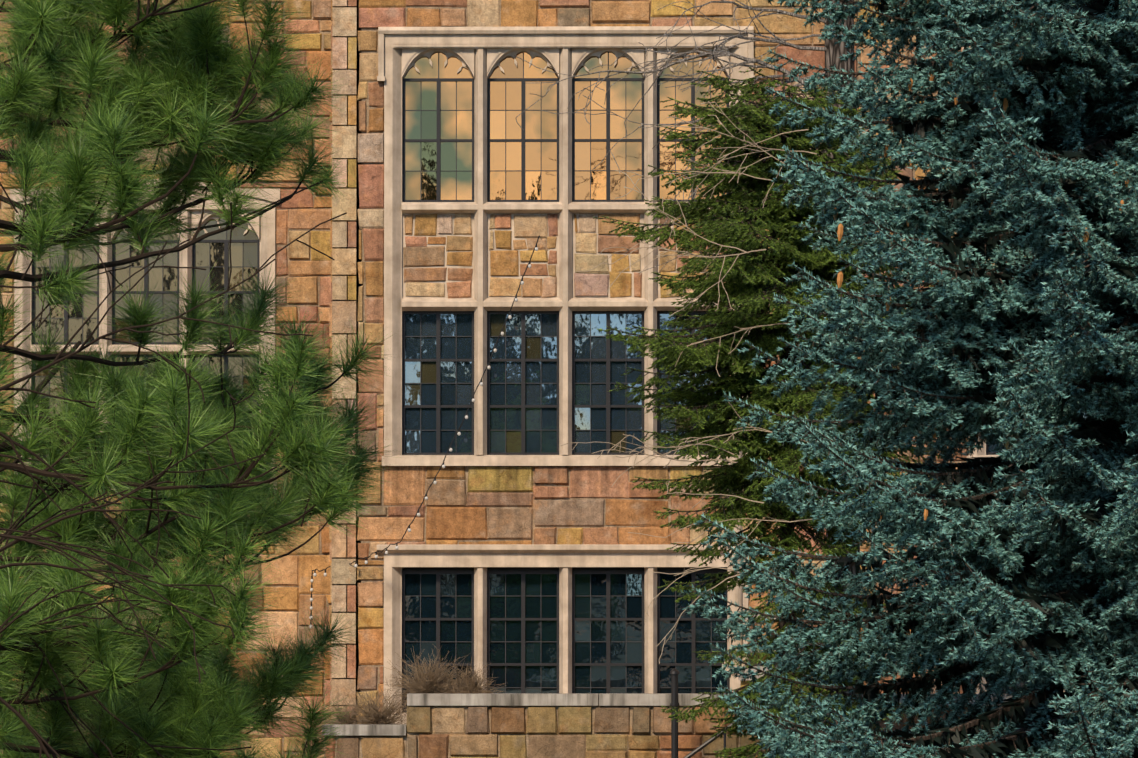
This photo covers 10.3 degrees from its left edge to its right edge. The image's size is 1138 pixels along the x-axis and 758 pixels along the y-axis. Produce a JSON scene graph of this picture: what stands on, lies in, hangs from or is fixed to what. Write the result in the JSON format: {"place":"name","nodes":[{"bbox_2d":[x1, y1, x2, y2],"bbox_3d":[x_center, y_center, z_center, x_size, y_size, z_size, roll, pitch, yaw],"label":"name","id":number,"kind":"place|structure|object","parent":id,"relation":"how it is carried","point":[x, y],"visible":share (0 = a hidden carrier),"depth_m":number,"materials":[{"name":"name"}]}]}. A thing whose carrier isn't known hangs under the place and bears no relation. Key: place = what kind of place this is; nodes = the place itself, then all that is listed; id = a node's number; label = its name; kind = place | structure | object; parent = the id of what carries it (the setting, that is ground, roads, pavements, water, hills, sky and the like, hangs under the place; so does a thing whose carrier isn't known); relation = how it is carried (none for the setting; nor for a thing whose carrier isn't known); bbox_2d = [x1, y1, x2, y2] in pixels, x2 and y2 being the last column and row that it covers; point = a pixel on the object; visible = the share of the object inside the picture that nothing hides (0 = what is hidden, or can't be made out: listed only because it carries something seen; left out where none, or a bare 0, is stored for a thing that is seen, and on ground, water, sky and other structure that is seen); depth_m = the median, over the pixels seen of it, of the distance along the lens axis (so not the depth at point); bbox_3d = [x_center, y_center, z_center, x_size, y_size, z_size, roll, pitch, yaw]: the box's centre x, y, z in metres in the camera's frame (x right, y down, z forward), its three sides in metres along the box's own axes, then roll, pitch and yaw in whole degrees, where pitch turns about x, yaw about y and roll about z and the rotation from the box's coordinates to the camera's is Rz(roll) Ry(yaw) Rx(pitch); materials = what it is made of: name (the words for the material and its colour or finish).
{"place":"outdoors","nodes":[
{"label":"outdoors","id":0,"kind":"place"},
{"bbox_2d":[0,0,402,757],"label":"pine","id":1,"kind":"object","parent":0,"point":[182,720],"depth_m":29.33,"materials":[{"name":"green plant"}]},
{"bbox_2d":[593,66,948,757],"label":"fir","id":2,"kind":"object","parent":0,"point":[812,261],"depth_m":56.45,"materials":[{"name":"green plant"}]},
{"label":"ground","id":3,"kind":"structure","parent":0,"visible":0},
{"bbox_2d":[0,0,1006,757],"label":"stone wall","id":4,"kind":"structure","parent":3,"relation":"on","point":[518,504],"depth_m":65.05,"materials":[{"name":"brown stone"}]},
{"bbox_2d":[309,235,541,627],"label":"string lights","id":5,"kind":"object","parent":4,"relation":"attached to","point":[450,449],"visible":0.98,"depth_m":64.14,"materials":[{"name":"white metal"}]},
{"bbox_2d":[10,26,1064,723],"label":"limestone window frames","id":6,"kind":"structure","parent":4,"relation":"attached to","point":[484,52],"depth_m":65.01,"materials":[{"name":"beige stone"}]},
{"bbox_2d":[32,52,1084,711],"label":"window glazing","id":7,"kind":"structure","parent":6,"relation":"in","point":[608,630],"depth_m":65.13,"materials":[{"name":"black glass"}]},
{"bbox_2d":[322,693,1012,757],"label":"terrace wall","id":8,"kind":"structure","parent":3,"relation":"on","point":[542,725],"depth_m":59.79,"materials":[{"name":"stone"}]},
{"bbox_2d":[321,646,505,724],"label":"dry shrubs","id":9,"kind":"object","parent":8,"relation":"on","point":[373,714],"visible":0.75,"depth_m":60.29,"materials":[{"name":"brown plant"}]},
{"bbox_2d":[514,0,861,742],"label":"bare branches","id":10,"kind":"object","parent":3,"relation":"on","point":[834,54],"visible":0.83,"depth_m":58.74,"materials":[{"name":"brown plant"}]},
{"bbox_2d":[670,669,733,757],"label":"lamp post","id":11,"kind":"object","parent":3,"relation":"on","point":[674,673],"visible":0.73,"depth_m":59.06,"materials":[{"name":"black metal"}]},
{"bbox_2d":[722,419,805,693],"bbox_3d":[1.908,2.633,62.124,0.809,4.700,1.250,0,-2,1],"label":"window frame","id":12,"kind":"structure","parent":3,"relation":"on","point":[736,594],"depth_m":62.15,"materials":[{"name":"stone"}]},
{"bbox_2d":[678,0,1137,757],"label":"blue spruce","id":13,"kind":"object","parent":3,"relation":"on","point":[980,372],"depth_m":42.74,"materials":[{"name":"teal plant"}]},
{"bbox_2d":[753,0,1129,672],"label":"spruce cones","id":14,"kind":"object","parent":13,"relation":"attached to","point":[839,230],"visible":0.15,"depth_m":42.54,"materials":[{"name":"brown plant"}]}
]}

